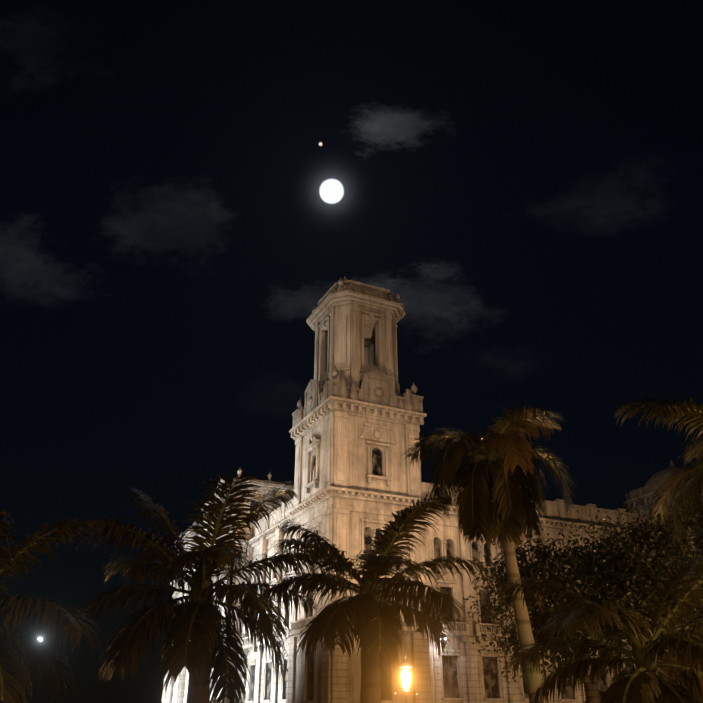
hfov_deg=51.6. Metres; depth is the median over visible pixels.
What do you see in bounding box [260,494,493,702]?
palm
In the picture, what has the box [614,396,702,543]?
palm
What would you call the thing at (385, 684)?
museum glazing
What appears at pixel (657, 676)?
palm
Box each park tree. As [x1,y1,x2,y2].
[451,515,702,702]
[564,492,702,641]
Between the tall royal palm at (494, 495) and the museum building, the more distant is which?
the museum building
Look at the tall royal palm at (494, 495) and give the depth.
23.96 m
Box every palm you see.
[0,509,101,702]
[60,473,348,702]
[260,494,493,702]
[401,405,577,702]
[496,555,702,702]
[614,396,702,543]
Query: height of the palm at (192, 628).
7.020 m
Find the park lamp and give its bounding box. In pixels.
[395,652,417,702]
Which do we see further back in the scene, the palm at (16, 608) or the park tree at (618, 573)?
the park tree at (618, 573)
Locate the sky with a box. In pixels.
[0,0,702,702]
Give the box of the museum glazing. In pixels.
[170,448,701,702]
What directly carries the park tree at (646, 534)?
on the ground
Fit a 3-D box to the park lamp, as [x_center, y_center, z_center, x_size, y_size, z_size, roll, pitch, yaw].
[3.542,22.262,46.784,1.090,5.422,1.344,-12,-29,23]
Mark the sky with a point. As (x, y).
(183, 183)
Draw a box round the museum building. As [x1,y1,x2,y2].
[161,277,702,702]
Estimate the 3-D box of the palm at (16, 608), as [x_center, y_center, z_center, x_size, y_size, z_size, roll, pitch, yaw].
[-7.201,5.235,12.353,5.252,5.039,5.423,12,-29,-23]

